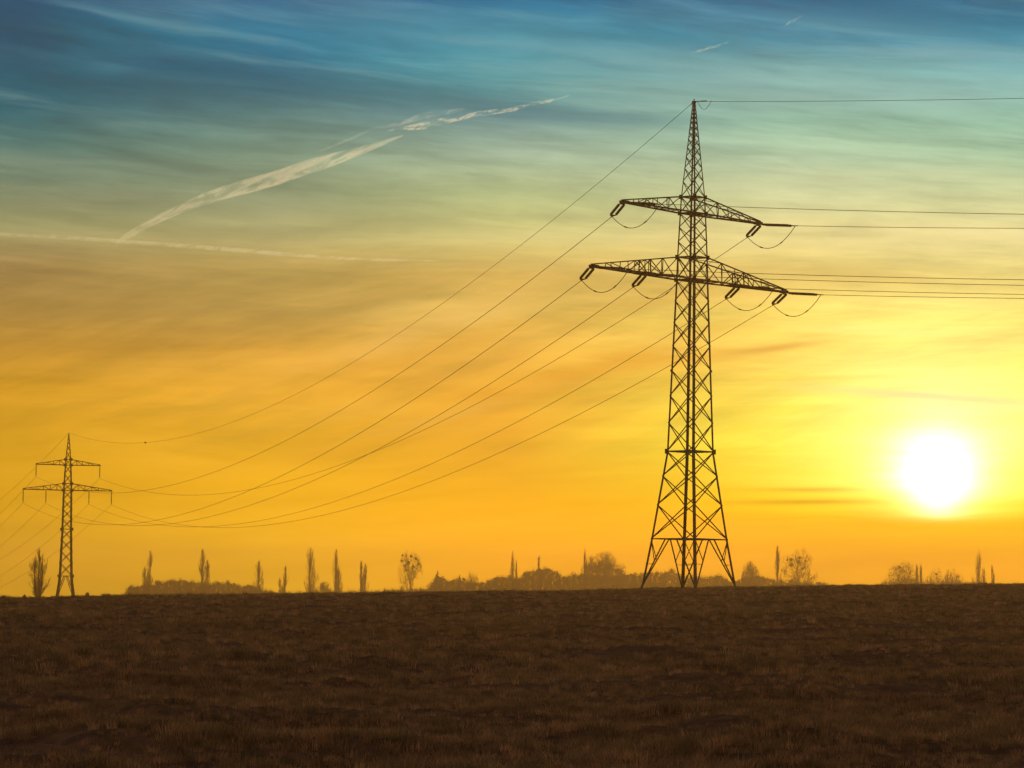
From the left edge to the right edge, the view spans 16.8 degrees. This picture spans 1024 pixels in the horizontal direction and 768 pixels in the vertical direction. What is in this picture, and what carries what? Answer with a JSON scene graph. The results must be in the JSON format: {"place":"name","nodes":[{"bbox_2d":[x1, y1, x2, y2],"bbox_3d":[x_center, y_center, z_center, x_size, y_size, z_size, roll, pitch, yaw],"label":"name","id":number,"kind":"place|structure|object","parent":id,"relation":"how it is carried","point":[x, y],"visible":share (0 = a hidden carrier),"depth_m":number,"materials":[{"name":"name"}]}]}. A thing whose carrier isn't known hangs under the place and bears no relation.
{"place":"outdoors","nodes":[
{"label":"outdoors","id":0,"kind":"place"},
{"bbox_2d":[0,581,1023,767],"bbox_3d":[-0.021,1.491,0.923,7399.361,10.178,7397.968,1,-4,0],"label":"field","id":1,"kind":"structure","parent":0,"point":[62,737],"depth_m":64.45,"materials":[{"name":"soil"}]},
{"bbox_2d":[27,549,50,596],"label":"broom tree","id":2,"kind":"object","parent":1,"relation":"on","point":[37,590],"visible":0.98,"depth_m":898.43,"materials":[{"name":"brown plant"}]},
{"bbox_2d":[23,434,111,596],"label":"pylon","id":3,"kind":"object","parent":1,"relation":"on","point":[64,483],"visible":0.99,"depth_m":919.22,"materials":[{"name":"metal"}]},
{"bbox_2d":[142,550,153,593],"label":"poplar tree","id":4,"kind":"object","parent":1,"relation":"on","point":[147,580],"visible":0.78,"depth_m":2146.48,"materials":[{"name":"brown plant"}]},
{"bbox_2d":[120,578,276,594],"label":"woodland","id":5,"kind":"object","parent":1,"relation":"on","point":[180,586],"visible":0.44,"depth_m":2139.45,"materials":[{"name":"brown plant"}]},
{"bbox_2d":[198,549,210,592],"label":"poplar tree","id":6,"kind":"object","parent":1,"relation":"on","point":[202,574],"visible":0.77,"depth_m":2146.44,"materials":[{"name":"brown plant"}]},
{"bbox_2d":[253,561,263,592],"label":"poplar tree","id":7,"kind":"object","parent":1,"relation":"on","point":[258,581],"visible":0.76,"depth_m":2146.13,"materials":[{"name":"brown plant"}]},
{"bbox_2d":[278,566,287,593],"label":"poplar tree","id":8,"kind":"object","parent":1,"relation":"on","point":[284,583],"visible":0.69,"depth_m":2146.07,"materials":[{"name":"brown plant"}]},
{"bbox_2d":[303,547,319,592],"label":"poplar tree","id":9,"kind":"object","parent":1,"relation":"on","point":[310,566],"visible":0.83,"depth_m":2145.70,"materials":[{"name":"brown plant"}]},
{"bbox_2d":[316,582,331,592],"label":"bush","id":10,"kind":"object","parent":1,"relation":"on","point":[322,587],"visible":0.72,"depth_m":2144.65,"materials":[{"name":"brown plant"}]},
{"bbox_2d":[286,588,379,593],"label":"woodland","id":11,"kind":"object","parent":1,"relation":"on","point":[289,592],"visible":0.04,"depth_m":2180.05,"materials":[{"name":"brown plant"}]},
{"bbox_2d":[332,550,342,592],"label":"poplar tree","id":12,"kind":"object","parent":1,"relation":"on","point":[337,582],"visible":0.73,"depth_m":2146.48,"materials":[{"name":"brown plant"}]},
{"bbox_2d":[358,560,368,592],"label":"poplar tree","id":13,"kind":"object","parent":1,"relation":"on","point":[363,578],"visible":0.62,"depth_m":2146.54,"materials":[{"name":"brown plant"}]},
{"bbox_2d":[397,551,422,592],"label":"bare tree","id":14,"kind":"object","parent":1,"relation":"on","point":[409,571],"visible":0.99,"depth_m":2096.17,"materials":[{"name":"brown plant"}]},
{"bbox_2d":[431,571,443,591],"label":"conifer tree","id":15,"kind":"object","parent":1,"relation":"on","point":[437,583],"visible":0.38,"depth_m":2145.98,"materials":[{"name":"brown plant"}]},
{"bbox_2d":[456,575,462,590],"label":"conifer tree","id":16,"kind":"object","parent":1,"relation":"on","point":[458,586],"visible":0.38,"depth_m":2146.09,"materials":[{"name":"brown plant"}]},
{"bbox_2d":[465,571,477,590],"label":"bare tree","id":17,"kind":"object","parent":1,"relation":"on","point":[472,585],"visible":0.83,"depth_m":2146.28,"materials":[{"name":"brown plant"}]},
{"bbox_2d":[380,566,637,592],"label":"woodland","id":18,"kind":"object","parent":1,"relation":"on","point":[574,582],"visible":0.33,"depth_m":2165.05,"materials":[{"name":"brown plant"}]},
{"bbox_2d":[509,551,517,584],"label":"poplar tree","id":19,"kind":"object","parent":1,"relation":"on","point":[512,568],"visible":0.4,"depth_m":2206.83,"materials":[{"name":"brown plant"}]},
{"bbox_2d":[536,555,540,587],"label":"poplar tree","id":20,"kind":"object","parent":1,"relation":"on","point":[538,564],"visible":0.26,"depth_m":2226.82,"materials":[{"name":"brown plant"}]},
{"bbox_2d":[580,551,623,588],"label":"bare tree","id":21,"kind":"object","parent":1,"relation":"on","point":[606,570],"visible":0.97,"depth_m":2145.59,"materials":[{"name":"brown plant"}]},
{"bbox_2d":[614,564,628,588],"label":"bare tree","id":22,"kind":"object","parent":1,"relation":"on","point":[622,578],"visible":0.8,"depth_m":2126.76,"materials":[{"name":"brown plant"}]},
{"bbox_2d":[579,99,823,589],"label":"pylon","id":23,"kind":"object","parent":1,"relation":"on","point":[694,257],"visible":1,"depth_m":356.78,"materials":[{"name":"metal"}]},
{"bbox_2d":[31,281,579,524],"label":"power line","id":24,"kind":"object","parent":23,"relation":"hanging from","point":[364,430],"visible":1,"depth_m":446.39,"materials":[{"name":"black metal"}]},
{"bbox_2d":[37,217,610,492],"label":"power line","id":25,"kind":"object","parent":23,"relation":"hanging from","point":[393,377],"visible":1,"depth_m":447.93,"materials":[{"name":"black metal"}]},
{"bbox_2d":[58,288,631,525],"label":"power line","id":26,"kind":"object","parent":23,"relation":"hanging from","point":[392,441],"visible":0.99,"depth_m":460.55,"materials":[{"name":"black metal"}]},
{"bbox_2d":[80,105,689,443],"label":"earth wire","id":27,"kind":"object","parent":23,"relation":"attached to","point":[453,295],"visible":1,"depth_m":459.05,"materials":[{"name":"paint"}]},
{"bbox_2d":[89,300,723,526],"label":"power line","id":28,"kind":"object","parent":23,"relation":"hanging from","point":[462,449],"visible":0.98,"depth_m":478.93,"materials":[{"name":"black metal"}]},
{"bbox_2d":[100,238,745,494],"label":"power line","id":29,"kind":"object","parent":23,"relation":"hanging from","point":[484,399],"visible":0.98,"depth_m":480.88,"materials":[{"name":"black metal"}]},
{"bbox_2d":[113,306,770,527],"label":"power line","id":30,"kind":"object","parent":23,"relation":"hanging from","point":[486,458],"visible":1,"depth_m":497.62,"materials":[{"name":"black metal"}]},
{"bbox_2d":[638,269,1023,279],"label":"power line","id":31,"kind":"object","parent":23,"relation":"hanging from","point":[832,275],"visible":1,"depth_m":327.48,"materials":[{"name":"black metal"}]},
{"bbox_2d":[664,204,1023,214],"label":"power line","id":32,"kind":"object","parent":23,"relation":"hanging from","point":[841,210],"visible":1,"depth_m":332.70,"materials":[{"name":"black metal"}]},
{"bbox_2d":[690,276,1023,285],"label":"power line","id":33,"kind":"object","parent":23,"relation":"hanging from","point":[852,281],"visible":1,"depth_m":335.95,"materials":[{"name":"black metal"}]},
{"bbox_2d":[699,98,1023,101],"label":"earth wire","id":34,"kind":"object","parent":23,"relation":"attached to","point":[869,100],"visible":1,"depth_m":350.87,"materials":[{"name":"black metal"}]},
{"bbox_2d":[776,288,1023,294],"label":"power line","id":35,"kind":"object","parent":23,"relation":"hanging from","point":[890,291],"visible":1,"depth_m":351.23,"materials":[{"name":"black metal"}]},
{"bbox_2d":[821,226,1023,228],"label":"power line","id":36,"kind":"object","parent":23,"relation":"hanging from","point":[905,227],"visible":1,"depth_m":355.72,"materials":[{"name":"black metal"}]},
{"bbox_2d":[840,295,1023,298],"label":"power line","id":37,"kind":"object","parent":23,"relation":"hanging from","point":[940,297],"visible":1,"depth_m":358.16,"materials":[{"name":"black metal"}]},
{"bbox_2d":[634,567,827,588],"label":"woodland","id":38,"kind":"object","parent":1,"relation":"on","point":[666,577],"visible":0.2,"depth_m":2204.64,"materials":[{"name":"brown plant"}]},
{"bbox_2d":[740,561,760,586],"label":"bare tree","id":39,"kind":"object","parent":1,"relation":"on","point":[750,580],"visible":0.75,"depth_m":2176.02,"materials":[{"name":"brown plant"}]},
{"bbox_2d":[774,546,781,585],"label":"poplar tree","id":40,"kind":"object","parent":1,"relation":"on","point":[777,558],"visible":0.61,"depth_m":2146.91,"materials":[{"name":"brown plant"}]},
{"bbox_2d":[779,550,817,585],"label":"bare tree","id":41,"kind":"object","parent":1,"relation":"on","point":[797,575],"visible":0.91,"depth_m":2086.18,"materials":[{"name":"brown plant"}]},
{"bbox_2d":[885,560,919,584],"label":"bare tree","id":42,"kind":"object","parent":1,"relation":"on","point":[898,575],"visible":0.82,"depth_m":2145.32,"materials":[{"name":"brown plant"}]},
{"bbox_2d":[913,565,917,582],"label":"poplar tree","id":43,"kind":"object","parent":1,"relation":"on","point":[916,574],"visible":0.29,"depth_m":2146.76,"materials":[{"name":"brown plant"}]},
{"bbox_2d":[919,565,922,583],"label":"poplar tree","id":44,"kind":"object","parent":1,"relation":"on","point":[921,575],"visible":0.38,"depth_m":2146.78,"materials":[{"name":"brown plant"}]},
{"bbox_2d":[881,576,988,584],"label":"woodland","id":45,"kind":"object","parent":1,"relation":"on","point":[890,582],"visible":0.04,"depth_m":2172.19,"materials":[{"name":"brown plant"}]},
{"bbox_2d":[926,568,949,584],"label":"bare tree","id":46,"kind":"object","parent":1,"relation":"on","point":[936,573],"visible":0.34,"depth_m":2145.33,"materials":[{"name":"brown plant"}]},
{"bbox_2d":[942,570,962,583],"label":"bare tree","id":47,"kind":"object","parent":1,"relation":"on","point":[952,581],"visible":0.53,"depth_m":2146.50,"materials":[{"name":"brown plant"}]},
{"bbox_2d":[971,551,985,583],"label":"poplar tree","id":48,"kind":"object","parent":1,"relation":"on","point":[978,564],"visible":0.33,"depth_m":2146.85,"materials":[{"name":"brown plant"}]},
{"bbox_2d":[991,564,994,583],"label":"poplar tree","id":49,"kind":"object","parent":1,"relation":"on","point":[992,579],"visible":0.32,"depth_m":2146.86,"materials":[{"name":"brown plant"}]},
{"bbox_2d":[0,0,1023,596],"label":"sky","id":50,"kind":"structure","parent":0,"point":[211,211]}
]}

